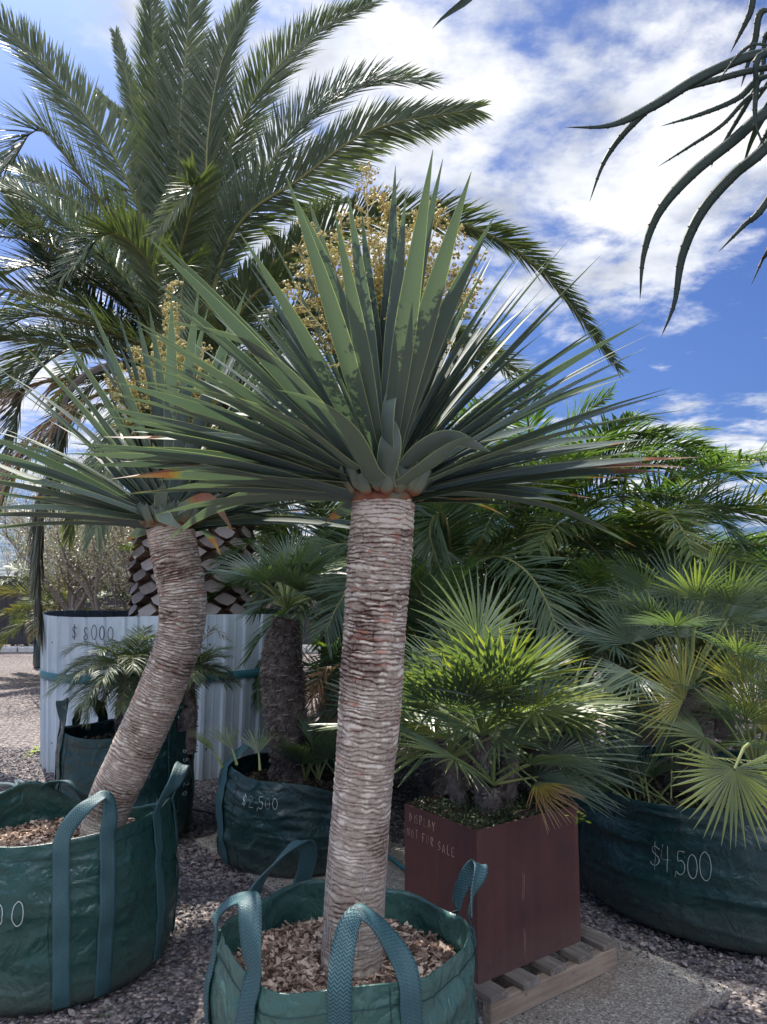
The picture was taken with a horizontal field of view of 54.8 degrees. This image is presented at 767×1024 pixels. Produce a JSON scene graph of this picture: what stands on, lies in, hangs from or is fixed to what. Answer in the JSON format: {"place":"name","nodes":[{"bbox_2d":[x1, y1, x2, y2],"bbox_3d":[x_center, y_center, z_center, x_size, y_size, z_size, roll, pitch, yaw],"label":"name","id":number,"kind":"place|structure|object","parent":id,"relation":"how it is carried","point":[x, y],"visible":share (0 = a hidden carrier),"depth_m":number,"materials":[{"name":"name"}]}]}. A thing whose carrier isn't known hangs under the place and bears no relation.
{"place":"outdoors","nodes":[
{"label":"outdoors","id":0,"kind":"place"},
{"bbox_2d":[33,637,39,667],"bbox_3d":[-6.790,2.751,14.990,0.564,0.766,0.564,0,-6,0],"label":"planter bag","id":1,"kind":"object","parent":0,"point":[36,657],"visible":0.25,"depth_m":14.74,"materials":[{"name":"teal fabric"}]},
{"bbox_2d":[0,645,766,1023],"bbox_3d":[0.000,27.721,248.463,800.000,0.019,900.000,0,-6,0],"label":"ground","id":2,"kind":"structure","parent":0,"point":[18,701],"depth_m":3.46,"materials":[{"name":"grey gravel"}]},
{"bbox_2d":[0,779,23,792],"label":"garden hose","id":3,"kind":"object","parent":2,"relation":"on","point":[7,784],"visible":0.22,"depth_m":5.65,"materials":[{"name":"white plastic"}]},
{"bbox_2d":[0,422,118,645],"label":"tree","id":4,"kind":"object","parent":2,"relation":"on","point":[23,537],"visible":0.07,"depth_m":21.57,"materials":[{"name":"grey plant"}]},
{"bbox_2d":[0,530,131,650],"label":"feather palm","id":5,"kind":"object","parent":2,"relation":"on","point":[25,607],"visible":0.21,"depth_m":13.11,"materials":[{"name":"green plant"}]},
{"bbox_2d":[0,761,189,1016],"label":"planter bag","id":6,"kind":"object","parent":2,"relation":"on","point":[87,919],"visible":0.95,"depth_m":2.79,"materials":[{"name":"teal fabric"}]},
{"bbox_2d":[0,817,135,846],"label":"wood chips","id":7,"kind":"object","parent":6,"relation":"in","point":[35,832],"visible":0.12,"depth_m":3.28,"materials":[{"name":"brown wood"}]},
{"bbox_2d":[0,280,349,836],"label":"dragon tree","id":8,"kind":"object","parent":7,"relation":"on","point":[139,737],"visible":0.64,"depth_m":3.03,"materials":[{"name":"green plant"}]},
{"bbox_2d":[87,1006,112,1017],"bbox_3d":[-1.031,1.827,2.695,0.085,0.032,0.068,0,-6,0],"label":"weed","id":9,"kind":"object","parent":2,"relation":"on","point":[110,1007],"visible":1,"depth_m":2.69,"materials":[{"name":"green plant"}]},
{"bbox_2d":[55,697,194,836],"bbox_3d":[-1.641,1.613,4.754,0.845,0.888,0.844,0,-6,0],"label":"planter bag","id":10,"kind":"object","parent":2,"relation":"on","point":[79,759],"visible":0.44,"depth_m":4.49,"materials":[{"name":"green fabric"}]},
{"bbox_2d":[84,733,113,738],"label":"potting soil","id":11,"kind":"structure","parent":10,"relation":"in","point":[109,735],"depth_m":4.92,"materials":[{"name":"brown soil"}]},
{"bbox_2d":[40,624,245,753],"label":"pygmy palm","id":12,"kind":"object","parent":11,"relation":"on","point":[127,662],"visible":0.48,"depth_m":4.67,"materials":[{"name":"green plant"}]},
{"bbox_2d":[0,451,274,610],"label":"shrub","id":13,"kind":"object","parent":2,"relation":"on","point":[96,571],"visible":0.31,"depth_m":11.45,"materials":[{"name":"green plant"}]},
{"bbox_2d":[40,608,303,780],"bbox_3d":[-2.011,1.638,7.177,2.456,1.347,2.524,0,-6,0],"label":"round tank","id":14,"kind":"object","parent":2,"relation":"on","point":[219,705],"visible":0.45,"depth_m":6.22,"materials":[{"name":"grey metal"}]},
{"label":"potting soil","id":15,"kind":"object","parent":14,"relation":"in","visible":0},
{"bbox_2d":[0,0,628,655],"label":"feather palm","id":16,"kind":"object","parent":15,"relation":"on","point":[190,214],"visible":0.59,"depth_m":7.64,"materials":[{"name":"green plant"}]},
{"bbox_2d":[116,542,134,551],"bbox_3d":[-2.411,0.327,6.965,0.206,0.096,0.224,0,-6,0],"label":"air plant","id":17,"kind":"object","parent":16,"relation":"attached to","point":[128,545],"visible":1,"depth_m":6.95,"materials":[{"name":"green plant"}]},
{"bbox_2d":[192,808,214,814],"bbox_3d":[-1.084,2.078,5.053,0.890,0.022,0.052,-3,-7,29],"label":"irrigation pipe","id":18,"kind":"object","parent":2,"relation":"on","point":[203,811],"visible":0.2,"depth_m":5.15,"materials":[{"name":"black plastic"}]},
{"bbox_2d":[250,503,317,613],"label":"palm tree","id":19,"kind":"object","parent":2,"relation":"on","point":[267,605],"visible":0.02,"depth_m":14.45,"materials":[{"name":"green plant"}]},
{"bbox_2d":[0,646,676,651],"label":"kerb","id":20,"kind":"structure","parent":2,"relation":"on","point":[17,649],"depth_m":18.55,"materials":[{"name":"concrete"}]},
{"bbox_2d":[204,501,479,737],"bbox_3d":[-0.420,0.927,7.654,3.221,3.045,3.538,0,-6,0],"label":"feather palm","id":21,"kind":"object","parent":2,"relation":"on","point":[283,534],"visible":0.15,"depth_m":7.16,"materials":[{"name":"green plant"}]},
{"bbox_2d":[0,576,689,644],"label":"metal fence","id":22,"kind":"object","parent":2,"relation":"on","point":[21,637],"visible":0.03,"depth_m":19.32,"materials":[{"name":"grey metal"}]},
{"bbox_2d":[203,839,487,1023],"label":"planter bag","id":23,"kind":"object","parent":2,"relation":"on","point":[234,992],"visible":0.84,"depth_m":1.79,"materials":[{"name":"teal fabric"}]},
{"bbox_2d":[232,917,455,992],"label":"wood chips","id":24,"kind":"object","parent":23,"relation":"in","point":[291,957],"visible":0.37,"depth_m":2.05,"materials":[{"name":"brown wood"}]},
{"bbox_2d":[66,150,696,984],"bbox_3d":[0.006,0.173,2.167,1.703,2.338,1.595,0,-6,0],"label":"dragon tree","id":25,"kind":"object","parent":24,"relation":"on","point":[374,444],"visible":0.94,"depth_m":2.01,"materials":[{"name":"green plant"}]},
{"bbox_2d":[291,607,431,716],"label":"feather palm","id":26,"kind":"object","parent":2,"relation":"on","point":[335,658],"visible":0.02,"depth_m":5.73,"materials":[{"name":"green plant"}]},
{"bbox_2d":[275,529,497,742],"bbox_3d":[0.386,1.187,7.940,2.875,2.588,2.826,5,-8,-41],"label":"feather palm","id":27,"kind":"object","parent":2,"relation":"on","point":[320,625],"visible":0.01,"depth_m":8.50,"materials":[{"name":"green plant"}]},
{"bbox_2d":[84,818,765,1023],"bbox_3d":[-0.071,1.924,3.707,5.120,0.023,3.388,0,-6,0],"label":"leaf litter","id":28,"kind":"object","parent":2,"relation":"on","point":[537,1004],"visible":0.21,"depth_m":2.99,"materials":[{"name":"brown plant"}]},
{"bbox_2d":[234,395,688,799],"bbox_3d":[0.501,0.769,5.394,3.099,2.821,2.903,0,-6,0],"label":"feather palm","id":29,"kind":"object","parent":2,"relation":"on","point":[442,538],"visible":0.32,"depth_m":4.83,"materials":[{"name":"green plant"}]},
{"bbox_2d":[302,547,638,797],"bbox_3d":[0.488,1.157,4.928,2.170,1.991,2.410,0,-6,0],"label":"feather palm","id":30,"kind":"object","parent":2,"relation":"on","point":[440,787],"visible":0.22,"depth_m":4.62,"materials":[{"name":"green plant"}]},
{"bbox_2d":[324,376,766,786],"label":"feather palm","id":31,"kind":"object","parent":2,"relation":"on","point":[580,484],"visible":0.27,"depth_m":5.64,"materials":[{"name":"green plant"}]},
{"bbox_2d":[413,427,766,745],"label":"feather palm","id":32,"kind":"object","parent":2,"relation":"on","point":[667,515],"visible":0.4,"depth_m":5.30,"materials":[{"name":"green plant"}]},
{"bbox_2d":[439,554,746,800],"bbox_3d":[1.375,1.249,5.263,2.325,1.831,2.256,-1,-6,11],"label":"feather palm","id":33,"kind":"object","parent":2,"relation":"on","point":[597,568],"visible":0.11,"depth_m":4.74,"materials":[{"name":"green plant"}]},
{"bbox_2d":[432,0,766,336],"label":"tree aloe","id":34,"kind":"object","parent":2,"relation":"on","point":[753,123],"visible":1,"depth_m":1.61,"materials":[{"name":"green plant"}]},
{"bbox_2d":[558,531,766,738],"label":"feather palm","id":35,"kind":"object","parent":2,"relation":"on","point":[721,727],"visible":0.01,"depth_m":7.80,"materials":[{"name":"green plant"}]},
{"bbox_2d":[568,744,766,955],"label":"planter bag","id":36,"kind":"object","parent":2,"relation":"on","point":[668,869],"visible":0.53,"depth_m":3.26,"materials":[{"name":"teal fabric"}]},
{"bbox_2d":[583,760,766,814],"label":"potting soil","id":37,"kind":"structure","parent":36,"relation":"in","point":[658,784],"depth_m":3.90,"materials":[{"name":"brown soil"}]},
{"bbox_2d":[562,702,737,809],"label":"fan palm","id":38,"kind":"object","parent":37,"relation":"on","point":[666,767],"visible":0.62,"depth_m":3.79,"materials":[{"name":"green plant"}]},
{"bbox_2d":[558,540,766,795],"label":"fan palm","id":39,"kind":"object","parent":37,"relation":"on","point":[686,596],"visible":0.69,"depth_m":3.92,"materials":[{"name":"green plant"}]},
{"bbox_2d":[635,624,766,849],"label":"fan palm","id":40,"kind":"object","parent":37,"relation":"on","point":[750,792],"visible":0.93,"depth_m":3.48,"materials":[{"name":"green plant"}]},
{"bbox_2d":[654,533,766,743],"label":"feather palm","id":41,"kind":"object","parent":2,"relation":"on","point":[701,642],"visible":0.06,"depth_m":6.07,"materials":[{"name":"green plant"}]},
{"bbox_2d":[0,0,766,575],"label":"sky","id":42,"kind":"structure","parent":0,"point":[544,68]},
{"bbox_2d":[196,834,729,1023],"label":"concrete path","id":43,"kind":"structure","parent":0,"point":[623,994],"depth_m":2.82,"materials":[{"name":"grey concrete"}]},
{"bbox_2d":[215,737,335,878],"bbox_3d":[-0.494,1.669,4.404,0.995,0.703,0.984,0,-6,0],"label":"planter bag","id":44,"kind":"object","parent":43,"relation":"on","point":[262,826],"visible":0.57,"depth_m":3.97,"materials":[{"name":"green fabric"}]},
{"bbox_2d":[244,764,334,791],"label":"potting soil","id":45,"kind":"structure","parent":44,"relation":"in","point":[325,781],"depth_m":4.46,"materials":[{"name":"brown soil"}]},
{"bbox_2d":[187,530,347,783],"bbox_3d":[-0.563,0.903,4.516,1.097,1.632,0.964,0,-6,0],"label":"windmill palm","id":46,"kind":"object","parent":45,"relation":"on","point":[287,719],"visible":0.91,"depth_m":4.42,"materials":[{"name":"green plant"}]},
{"bbox_2d":[304,664,340,742],"bbox_3d":[-0.432,1.371,4.997,0.466,0.660,0.393,0,-6,0],"label":"dead palm leaf","id":47,"kind":"object","parent":45,"relation":"on","point":[325,671],"visible":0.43,"depth_m":5.01,"materials":[{"name":"brown plant"}]},
{"bbox_2d":[388,854,404,870],"bbox_3d":[0.108,1.947,4.059,0.041,0.024,0.810,3,-7,-30],"label":"irrigation pipe","id":48,"kind":"object","parent":43,"relation":"on","point":[397,863],"visible":0.28,"depth_m":4.11,"materials":[{"name":"teal plastic"}]},
{"bbox_2d":[474,925,616,1023],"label":"wooden pallet","id":49,"kind":"object","parent":43,"relation":"on","point":[529,990],"visible":0.4,"depth_m":2.79,"materials":[{"name":"brown wood"}]},
{"bbox_2d":[405,788,580,984],"bbox_3d":[0.445,1.479,3.043,0.575,0.535,0.442,4,-7,-36],"label":"steel planter","id":50,"kind":"object","parent":49,"relation":"on","point":[526,905],"visible":0.82,"depth_m":2.87,"materials":[{"name":"brown metal"}]},
{"bbox_2d":[422,797,559,829],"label":"potting soil","id":51,"kind":"structure","parent":50,"relation":"in","point":[525,811],"depth_m":3.00,"materials":[{"name":"brown soil"}]},
{"bbox_2d":[309,565,659,833],"bbox_3d":[0.417,0.763,3.146,1.338,1.092,1.314,4,-7,-33],"label":"fan palm","id":52,"kind":"object","parent":51,"relation":"on","point":[550,708],"visible":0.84,"depth_m":2.98,"materials":[{"name":"green plant"}]},
{"bbox_2d":[411,787,572,829],"bbox_3d":[0.445,1.215,3.074,0.565,0.067,0.440,4,-7,-36],"label":"ground cover","id":53,"kind":"object","parent":51,"relation":"on","point":[446,803],"visible":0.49,"depth_m":3.01,"materials":[{"name":"green plant"}]},
{"bbox_2d":[565,811,590,824],"bbox_3d":[0.753,1.175,2.834,0.108,0.037,0.078,-4,-7,34],"label":"weed","id":54,"kind":"object","parent":50,"relation":"on","point":[576,823],"visible":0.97,"depth_m":2.82,"materials":[{"name":"green plant"}]}
]}

